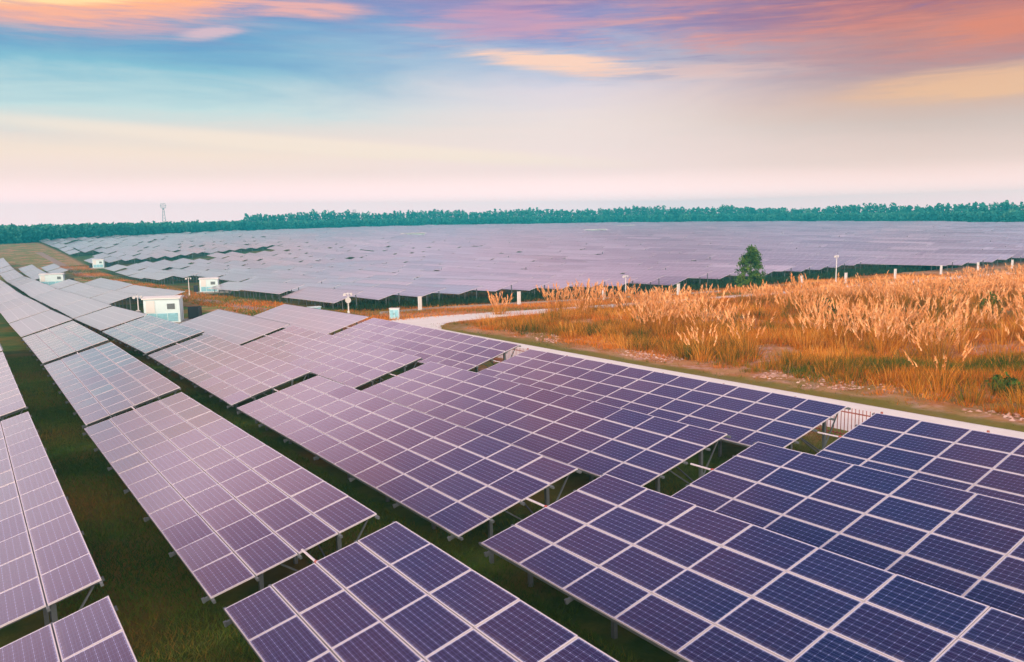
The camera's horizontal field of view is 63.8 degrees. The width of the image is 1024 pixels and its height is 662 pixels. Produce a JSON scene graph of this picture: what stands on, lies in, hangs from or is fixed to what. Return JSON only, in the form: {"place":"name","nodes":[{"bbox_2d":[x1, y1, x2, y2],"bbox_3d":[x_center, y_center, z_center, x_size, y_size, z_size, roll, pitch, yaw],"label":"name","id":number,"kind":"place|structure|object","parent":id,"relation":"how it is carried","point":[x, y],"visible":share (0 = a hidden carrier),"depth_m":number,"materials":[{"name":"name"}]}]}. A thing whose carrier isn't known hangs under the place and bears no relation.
{"place":"outdoors","nodes":[
{"label":"outdoors","id":0,"kind":"place"},
{"bbox_2d":[35,252,365,323],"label":"dirt track","id":1,"kind":"structure","parent":0,"point":[51,259],"depth_m":259.35,"materials":[{"name":"brown soil"}]},
{"bbox_2d":[0,235,1023,661],"bbox_3d":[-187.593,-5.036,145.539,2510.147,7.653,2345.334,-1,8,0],"label":"ground","id":2,"kind":"structure","parent":0,"point":[16,255],"depth_m":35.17,"materials":[{"name":"green plant"}]},
{"bbox_2d":[0,291,23,302],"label":"solar table","id":3,"kind":"object","parent":2,"relation":"on","point":[9,296],"visible":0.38,"depth_m":129.97,"materials":[{"name":"glass"}]},
{"bbox_2d":[0,352,27,421],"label":"solar table","id":4,"kind":"object","parent":2,"relation":"on","point":[11,401],"visible":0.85,"depth_m":36.90,"materials":[{"name":"glass"}]},
{"bbox_2d":[0,296,34,311],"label":"solar table","id":5,"kind":"object","parent":2,"relation":"on","point":[14,303],"visible":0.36,"depth_m":112.22,"materials":[{"name":"glass"}]},
{"bbox_2d":[0,301,49,330],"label":"solar table","id":6,"kind":"object","parent":2,"relation":"on","point":[22,312],"visible":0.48,"depth_m":95.08,"materials":[{"name":"glass"}]},
{"bbox_2d":[23,284,55,302],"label":"solar table","id":7,"kind":"object","parent":2,"relation":"on","point":[38,290],"visible":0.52,"depth_m":151.04,"materials":[{"name":"glass"}]},
{"bbox_2d":[9,310,72,336],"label":"solar table","id":8,"kind":"object","parent":2,"relation":"on","point":[31,325],"visible":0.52,"depth_m":77.45,"materials":[{"name":"glass"}]},
{"bbox_2d":[32,289,68,308],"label":"solar table","id":9,"kind":"object","parent":2,"relation":"on","point":[40,298],"visible":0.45,"depth_m":134.04,"materials":[{"name":"glass"}]},
{"bbox_2d":[0,412,104,629],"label":"solar table","id":10,"kind":"object","parent":2,"relation":"on","point":[47,563],"visible":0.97,"depth_m":19.37,"materials":[{"name":"glass"}]},
{"bbox_2d":[38,273,73,285],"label":"inverter cabin","id":11,"kind":"object","parent":2,"relation":"on","point":[49,278],"visible":0.45,"depth_m":196.73,"materials":[{"name":"metal"}]},
{"bbox_2d":[42,292,86,315],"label":"solar table","id":12,"kind":"object","parent":2,"relation":"on","point":[61,300],"visible":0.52,"depth_m":116.21,"materials":[{"name":"glass"}]},
{"bbox_2d":[50,279,78,288],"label":"solar table","id":13,"kind":"object","parent":2,"relation":"on","point":[63,284],"visible":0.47,"depth_m":171.43,"materials":[{"name":"glass"}]},
{"bbox_2d":[21,321,108,365],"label":"solar table","id":14,"kind":"object","parent":2,"relation":"on","point":[51,345],"visible":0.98,"depth_m":59.35,"materials":[{"name":"glass"}]},
{"bbox_2d":[0,595,137,661],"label":"solar table","id":15,"kind":"object","parent":2,"relation":"on","point":[94,632],"visible":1,"depth_m":14.31,"materials":[{"name":"glass"}]},
{"bbox_2d":[60,283,93,292],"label":"solar table","id":16,"kind":"object","parent":2,"relation":"on","point":[77,287],"visible":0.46,"depth_m":154.74,"materials":[{"name":"glass"}]},
{"bbox_2d":[55,298,111,326],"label":"solar table","id":17,"kind":"object","parent":2,"relation":"on","point":[76,309],"visible":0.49,"depth_m":98.53,"materials":[{"name":"glass"}]},
{"bbox_2d":[75,287,112,297],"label":"solar table","id":18,"kind":"object","parent":2,"relation":"on","point":[92,292],"visible":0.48,"depth_m":136.87,"materials":[{"name":"glass"}]},
{"bbox_2d":[84,278,113,286],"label":"solar table","id":19,"kind":"object","parent":2,"relation":"on","point":[98,282],"visible":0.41,"depth_m":175.54,"materials":[{"name":"glass"}]},
{"bbox_2d":[89,259,110,268],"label":"inverter cabin","id":20,"kind":"object","parent":2,"relation":"on","point":[98,263],"visible":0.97,"depth_m":279.56,"materials":[{"name":"metal"}]},
{"bbox_2d":[42,342,180,427],"bbox_3d":[-22.323,3.039,44.713,4.141,2.514,21.140,-8,10,-33],"label":"solar table","id":21,"kind":"object","parent":2,"relation":"on","point":[104,382],"visible":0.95,"depth_m":41.61,"materials":[{"name":"glass"}]},
{"bbox_2d":[75,306,147,341],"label":"solar table","id":22,"kind":"object","parent":2,"relation":"on","point":[106,318],"visible":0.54,"depth_m":80.95,"materials":[{"name":"glass"}]},
{"bbox_2d":[91,290,136,309],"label":"solar table","id":23,"kind":"object","parent":2,"relation":"on","point":[111,297],"visible":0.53,"depth_m":118.82,"materials":[{"name":"glass"}]},
{"bbox_2d":[97,280,132,289],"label":"solar table","id":24,"kind":"object","parent":2,"relation":"on","point":[114,285],"visible":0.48,"depth_m":158.32,"materials":[{"name":"glass"}]},
{"bbox_2d":[116,285,154,301],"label":"solar table","id":25,"kind":"object","parent":2,"relation":"on","point":[135,289],"visible":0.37,"depth_m":141.01,"materials":[{"name":"glass"}]},
{"bbox_2d":[101,315,203,367],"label":"solar table","id":26,"kind":"object","parent":2,"relation":"on","point":[145,335],"visible":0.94,"depth_m":62.94,"materials":[{"name":"glass"}]},
{"bbox_2d":[132,288,184,302],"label":"solar table","id":27,"kind":"object","parent":2,"relation":"on","point":[160,292],"visible":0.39,"depth_m":125.11,"materials":[{"name":"glass"}]},
{"bbox_2d":[143,272,176,284],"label":"solar table","id":28,"kind":"object","parent":2,"relation":"on","point":[159,276],"visible":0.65,"depth_m":198.84,"materials":[{"name":"glass"}]},
{"bbox_2d":[134,295,201,323],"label":"inverter cabin","id":29,"kind":"object","parent":2,"relation":"on","point":[169,308],"visible":0.61,"depth_m":90.74,"materials":[{"name":"metal"}]},
{"bbox_2d":[171,270,199,282],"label":"solar table","id":30,"kind":"object","parent":2,"relation":"on","point":[184,274],"visible":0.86,"depth_m":204.31,"materials":[{"name":"glass"}]},
{"bbox_2d":[194,271,227,281],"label":"solar table","id":31,"kind":"object","parent":2,"relation":"on","point":[210,274],"visible":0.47,"depth_m":206.78,"materials":[{"name":"glass"}]},
{"bbox_2d":[193,277,231,293],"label":"inverter cabin","id":32,"kind":"object","parent":2,"relation":"on","point":[205,283],"visible":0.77,"depth_m":156.51,"materials":[{"name":"metal"}]},
{"bbox_2d":[148,333,311,423],"bbox_3d":[-17.278,2.492,48.063,4.141,2.509,21.140,-8,10,-33],"label":"solar table","id":33,"kind":"object","parent":2,"relation":"on","point":[230,374],"visible":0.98,"depth_m":45.16,"materials":[{"name":"glass"}]},
{"bbox_2d":[82,392,379,603],"bbox_3d":[-10.709,4.902,27.330,4.141,2.516,21.140,-6,8,-34],"label":"solar table","id":34,"kind":"object","parent":2,"relation":"on","point":[225,505],"visible":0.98,"depth_m":23.13,"materials":[{"name":"glass"}]},
{"bbox_2d":[207,281,256,296],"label":"solar table","id":35,"kind":"object","parent":2,"relation":"on","point":[232,286],"visible":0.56,"depth_m":146.23,"materials":[{"name":"glass"}]},
{"bbox_2d":[180,309,289,344],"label":"solar table","id":36,"kind":"object","parent":2,"relation":"on","point":[236,328],"visible":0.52,"depth_m":66.57,"materials":[{"name":"glass"}]},
{"bbox_2d":[219,273,254,282],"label":"solar table","id":37,"kind":"object","parent":2,"relation":"on","point":[235,277],"visible":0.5,"depth_m":188.77,"materials":[{"name":"glass"}]},
{"bbox_2d":[245,278,291,294],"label":"solar table","id":38,"kind":"object","parent":2,"relation":"on","point":[257,280],"visible":0.5,"depth_m":152.81,"materials":[{"name":"glass"}]},
{"bbox_2d":[239,281,304,302],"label":"solar table","id":39,"kind":"object","parent":2,"relation":"on","point":[272,288],"visible":0.85,"depth_m":127.75,"materials":[{"name":"glass"}]},
{"bbox_2d":[284,278,325,291],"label":"solar table","id":40,"kind":"object","parent":2,"relation":"on","point":[306,280],"visible":0.23,"depth_m":154.45,"materials":[{"name":"glass"}]},
{"bbox_2d":[254,304,368,333],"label":"solar table","id":41,"kind":"object","parent":2,"relation":"on","point":[322,321],"visible":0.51,"depth_m":70.09,"materials":[{"name":"glass"}]},
{"bbox_2d":[289,282,340,292],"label":"solar table","id":42,"kind":"object","parent":2,"relation":"on","point":[321,285],"visible":0.29,"depth_m":132.86,"materials":[{"name":"glass"}]},
{"bbox_2d":[282,287,362,309],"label":"solar table","id":43,"kind":"object","parent":2,"relation":"on","point":[327,295],"visible":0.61,"depth_m":110.47,"materials":[{"name":"glass"}]},
{"bbox_2d":[242,326,422,388],"bbox_3d":[-12.217,1.939,51.424,4.141,2.516,21.140,-8,10,-33],"label":"solar table","id":44,"kind":"object","parent":2,"relation":"on","point":[351,363],"visible":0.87,"depth_m":48.67,"materials":[{"name":"glass"}]},
{"bbox_2d":[318,278,358,283],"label":"solar table","id":45,"kind":"object","parent":2,"relation":"on","point":[328,280],"visible":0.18,"depth_m":157.39,"materials":[{"name":"glass"}]},
{"bbox_2d":[326,282,379,297],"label":"solar table","id":46,"kind":"object","parent":2,"relation":"on","point":[358,284],"visible":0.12,"depth_m":136.44,"materials":[{"name":"glass"}]},
{"bbox_2d":[335,285,405,304],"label":"solar table","id":47,"kind":"object","parent":2,"relation":"on","point":[374,293],"visible":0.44,"depth_m":111.76,"materials":[{"name":"glass"}]},
{"bbox_2d":[354,270,397,277],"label":"solar table","id":48,"kind":"object","parent":2,"relation":"on","point":[372,273],"visible":0.27,"depth_m":186.02,"materials":[{"name":"glass"}]},
{"bbox_2d":[354,279,412,286],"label":"solar table","id":49,"kind":"object","parent":2,"relation":"on","point":[381,282],"visible":0.23,"depth_m":141.01,"materials":[{"name":"glass"}]},
{"bbox_2d":[369,275,418,280],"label":"solar table","id":50,"kind":"object","parent":2,"relation":"on","point":[389,277],"visible":0.27,"depth_m":164.61,"materials":[{"name":"glass"}]},
{"bbox_2d":[236,376,581,563],"bbox_3d":[-5.567,4.380,30.728,4.141,2.518,21.140,-7,9,-33],"label":"solar table","id":51,"kind":"object","parent":2,"relation":"on","point":[454,480],"visible":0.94,"depth_m":26.85,"materials":[{"name":"glass"}]},
{"bbox_2d":[374,284,444,303],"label":"solar table","id":52,"kind":"object","parent":2,"relation":"on","point":[413,291],"visible":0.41,"depth_m":115.26,"materials":[{"name":"glass"}]},
{"bbox_2d":[387,279,441,294],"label":"solar table","id":53,"kind":"object","parent":2,"relation":"on","point":[420,281],"visible":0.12,"depth_m":142.34,"materials":[{"name":"glass"}]},
{"bbox_2d":[396,270,441,276],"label":"solar table","id":54,"kind":"object","parent":2,"relation":"on","point":[422,273],"visible":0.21,"depth_m":194.59,"materials":[{"name":"glass"}]},
{"bbox_2d":[223,521,618,661],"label":"solar table","id":55,"kind":"object","parent":2,"relation":"on","point":[394,591],"visible":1,"depth_m":15.32,"materials":[{"name":"glass"}]},
{"bbox_2d":[404,265,444,270],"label":"solar table","id":56,"kind":"object","parent":2,"relation":"on","point":[430,268],"visible":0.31,"depth_m":216.13,"materials":[{"name":"glass"}]},
{"bbox_2d":[333,318,520,372],"bbox_3d":[-6.947,1.336,54.920,4.141,2.515,21.140,-9,10,-33],"label":"solar table","id":57,"kind":"object","parent":2,"relation":"on","point":[455,350],"visible":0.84,"depth_m":52.32,"materials":[{"name":"glass"}]},
{"bbox_2d":[402,284,481,299],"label":"solar table","id":58,"kind":"object","parent":2,"relation":"on","point":[454,289],"visible":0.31,"depth_m":118.44,"materials":[{"name":"glass"}]},
{"bbox_2d":[436,279,515,296],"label":"solar table","id":59,"kind":"object","parent":2,"relation":"on","point":[491,285],"visible":0.59,"depth_m":123.44,"materials":[{"name":"glass"}]},
{"bbox_2d":[467,279,548,297],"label":"solar table","id":60,"kind":"object","parent":2,"relation":"on","point":[524,285],"visible":0.35,"depth_m":125.15,"materials":[{"name":"glass"}]},
{"bbox_2d":[0,200,1023,243],"bbox_3d":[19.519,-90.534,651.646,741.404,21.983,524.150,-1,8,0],"label":"forest","id":61,"kind":"object","parent":2,"relation":"on","point":[1007,211],"visible":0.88,"depth_m":727.90,"materials":[{"name":"green plant"}]},
{"bbox_2d":[40,221,1023,265],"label":"distant solar tables","id":62,"kind":"object","parent":2,"relation":"on","point":[440,239],"visible":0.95,"depth_m":381.86,"materials":[{"name":"glass"}]},
{"bbox_2d":[509,255,554,261],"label":"solar table","id":63,"kind":"object","parent":2,"relation":"on","point":[536,257],"visible":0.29,"depth_m":240.39,"materials":[{"name":"glass"}]},
{"bbox_2d":[59,264,1023,426],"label":"dry grass","id":64,"kind":"structure","parent":2,"relation":"on","point":[225,298],"depth_m":103.51,"materials":[{"name":"brown plant"}]},
{"bbox_2d":[503,277,581,293],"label":"solar table","id":65,"kind":"object","parent":2,"relation":"on","point":[561,283],"visible":0.35,"depth_m":129.89,"materials":[{"name":"glass"}]},
{"bbox_2d":[362,361,730,492],"bbox_3d":[-0.506,3.835,34.089,4.141,2.512,21.140,-7,9,-33],"label":"solar table","id":66,"kind":"object","parent":2,"relation":"on","point":[591,439],"visible":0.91,"depth_m":30.56,"materials":[{"name":"glass"}]},
{"bbox_2d":[380,290,720,313],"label":"cable trough","id":67,"kind":"object","parent":2,"relation":"on","point":[408,310],"visible":0.41,"depth_m":105.85,"materials":[{"name":"concrete"}]},
{"bbox_2d":[534,259,584,264],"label":"solar table","id":68,"kind":"object","parent":2,"relation":"on","point":[554,260],"visible":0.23,"depth_m":220.83,"materials":[{"name":"glass"}]},
{"bbox_2d":[534,277,610,291],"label":"solar table","id":69,"kind":"object","parent":2,"relation":"on","point":[584,281],"visible":0.2,"depth_m":132.44,"materials":[{"name":"glass"}]},
{"bbox_2d":[560,250,604,254],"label":"solar table","id":70,"kind":"object","parent":2,"relation":"on","point":[592,252],"visible":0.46,"depth_m":258.33,"materials":[{"name":"glass"}]},
{"bbox_2d":[566,256,618,259],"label":"solar table","id":71,"kind":"object","parent":2,"relation":"on","point":[587,258],"visible":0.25,"depth_m":228.04,"materials":[{"name":"glass"}]},
{"bbox_2d":[559,276,636,290],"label":"solar table","id":72,"kind":"object","parent":2,"relation":"on","point":[615,280],"visible":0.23,"depth_m":136.27,"materials":[{"name":"glass"}]},
{"bbox_2d":[581,273,662,288],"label":"solar table","id":73,"kind":"object","parent":2,"relation":"on","point":[645,279],"visible":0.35,"depth_m":140.85,"materials":[{"name":"glass"}]},
{"bbox_2d":[319,264,957,310],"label":"undergrowth","id":74,"kind":"object","parent":2,"relation":"on","point":[696,286],"visible":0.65,"depth_m":133.65,"materials":[{"name":"brown plant"}]},
{"bbox_2d":[630,276,688,286],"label":"solar table","id":75,"kind":"object","parent":2,"relation":"on","point":[666,280],"visible":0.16,"depth_m":142.52,"materials":[{"name":"glass"}]},
{"bbox_2d":[477,349,850,456],"bbox_3d":[4.763,3.264,37.588,4.141,2.514,21.140,-7,9,-33],"label":"solar table","id":76,"kind":"object","parent":2,"relation":"on","point":[744,417],"visible":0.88,"depth_m":34.23,"materials":[{"name":"glass"}]},
{"bbox_2d":[342,320,989,435],"bbox_3d":[5.481,2.628,45.364,0.082,3.296,80.070,-6,10,-33],"label":"picket fence","id":77,"kind":"object","parent":2,"relation":"on","point":[816,428],"visible":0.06,"depth_m":33.70,"materials":[{"name":"metal"}]},
{"bbox_2d":[625,269,710,284],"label":"solar table","id":78,"kind":"object","parent":2,"relation":"on","point":[687,273],"visible":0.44,"depth_m":150.07,"materials":[{"name":"glass"}]},
{"bbox_2d":[650,254,712,260],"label":"solar table","id":79,"kind":"object","parent":2,"relation":"on","point":[695,257],"visible":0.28,"depth_m":215.49,"materials":[{"name":"glass"}]},
{"bbox_2d":[663,261,728,266],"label":"solar table","id":80,"kind":"object","parent":2,"relation":"on","point":[672,262],"visible":0.2,"depth_m":187.58,"materials":[{"name":"glass"}]},
{"bbox_2d":[670,266,753,279],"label":"solar table","id":81,"kind":"object","parent":2,"relation":"on","point":[706,268],"visible":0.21,"depth_m":159.60,"materials":[{"name":"glass"}]},
{"bbox_2d":[690,271,733,281],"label":"solar table","id":82,"kind":"object","parent":2,"relation":"on","point":[716,275],"visible":0.2,"depth_m":149.47,"materials":[{"name":"glass"}]},
{"bbox_2d":[472,268,1023,411],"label":"reed grass","id":83,"kind":"structure","parent":2,"relation":"on","point":[730,352],"depth_m":58.93,"materials":[{"name":"brown plant"}]},
{"bbox_2d":[734,244,765,292],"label":"pine tree","id":84,"kind":"object","parent":2,"relation":"on","point":[746,261],"visible":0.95,"depth_m":113.41,"materials":[{"name":"green plant"}]},
{"bbox_2d":[479,474,1023,661],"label":"solar table","id":85,"kind":"object","parent":2,"relation":"on","point":[682,580],"visible":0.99,"depth_m":15.79,"materials":[{"name":"glass"}]},
{"bbox_2d":[711,264,795,276],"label":"solar table","id":86,"kind":"object","parent":2,"relation":"on","point":[781,267],"visible":0.3,"depth_m":162.43,"materials":[{"name":"glass"}]},
{"bbox_2d":[486,263,1023,369],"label":"reed plumes","id":87,"kind":"object","parent":2,"relation":"on","point":[969,280],"visible":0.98,"depth_m":70.31,"materials":[{"name":"beige plant"}]},
{"bbox_2d":[514,319,1023,420],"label":"rubble","id":88,"kind":"object","parent":2,"relation":"on","point":[1008,415],"visible":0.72,"depth_m":47.63,"materials":[{"name":"stone"}]},
{"bbox_2d":[740,245,798,249],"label":"solar table","id":89,"kind":"object","parent":2,"relation":"on","point":[777,246],"visible":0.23,"depth_m":243.72,"materials":[{"name":"glass"}]},
{"bbox_2d":[733,263,812,275],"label":"solar table","id":90,"kind":"object","parent":2,"relation":"on","point":[800,267],"visible":0.31,"depth_m":164.11,"materials":[{"name":"glass"}]},
{"bbox_2d":[760,261,831,273],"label":"solar table","id":91,"kind":"object","parent":2,"relation":"on","point":[817,266],"visible":0.29,"depth_m":168.76,"materials":[{"name":"glass"}]},
{"bbox_2d":[767,259,847,270],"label":"solar table","id":92,"kind":"object","parent":2,"relation":"on","point":[833,264],"visible":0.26,"depth_m":174.95,"materials":[{"name":"glass"}]},
{"bbox_2d":[777,255,858,267],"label":"solar table","id":93,"kind":"object","parent":2,"relation":"on","point":[802,256],"visible":0.21,"depth_m":189.89,"materials":[{"name":"glass"}]},
{"bbox_2d":[784,257,863,269],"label":"solar table","id":94,"kind":"object","parent":2,"relation":"on","point":[851,262],"visible":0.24,"depth_m":177.16,"materials":[{"name":"glass"}]},
{"bbox_2d":[671,442,1023,617],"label":"solar table","id":95,"kind":"object","parent":2,"relation":"on","point":[966,544],"visible":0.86,"depth_m":19.91,"materials":[{"name":"glass"}]},
{"bbox_2d":[858,258,956,270],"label":"solar table","id":96,"kind":"object","parent":2,"relation":"on","point":[906,262],"visible":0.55,"depth_m":170.07,"materials":[{"name":"glass"}]},
{"bbox_2d":[815,413,1023,503],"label":"solar table","id":97,"kind":"object","parent":2,"relation":"on","point":[982,463],"visible":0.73,"depth_m":25.40,"materials":[{"name":"glass"}]},
{"bbox_2d":[893,256,986,267],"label":"solar table","id":98,"kind":"object","parent":2,"relation":"on","point":[976,259],"visible":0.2,"depth_m":177.10,"materials":[{"name":"glass"}]},
{"bbox_2d":[909,245,984,249],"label":"solar table","id":99,"kind":"object","parent":2,"relation":"on","point":[963,247],"visible":0.25,"depth_m":219.04,"materials":[{"name":"glass"}]},
{"bbox_2d":[909,254,1001,266],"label":"solar table","id":100,"kind":"object","parent":2,"relation":"on","point":[990,258],"visible":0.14,"depth_m":177.75,"materials":[{"name":"glass"}]},
{"bbox_2d":[923,253,1014,264],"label":"solar table","id":101,"kind":"object","parent":2,"relation":"on","point":[1005,256],"visible":0.39,"depth_m":183.10,"materials":[{"name":"glass"}]},
{"bbox_2d":[934,249,1023,262],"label":"solar table","id":102,"kind":"object","parent":2,"relation":"on","point":[1018,253],"visible":0.51,"depth_m":187.84,"materials":[{"name":"glass"}]},
{"bbox_2d":[985,372,1023,392],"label":"shrub","id":103,"kind":"object","parent":2,"relation":"on","point":[1008,383],"visible":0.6,"depth_m":42.31,"materials":[{"name":"green plant"}]},
{"bbox_2d":[0,0,1023,225],"label":"sky","id":104,"kind":"structure","parent":0,"point":[111,111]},
{"bbox_2d":[391,272,1023,438],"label":"path","id":105,"kind":"structure","parent":0,"point":[445,319],"depth_m":44.94,"materials":[{"name":"concrete"}]},
{"bbox_2d":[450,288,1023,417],"bbox_3d":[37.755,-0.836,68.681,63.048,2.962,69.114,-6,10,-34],"label":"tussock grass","id":106,"kind":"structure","parent":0,"point":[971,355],"depth_m":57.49,"materials":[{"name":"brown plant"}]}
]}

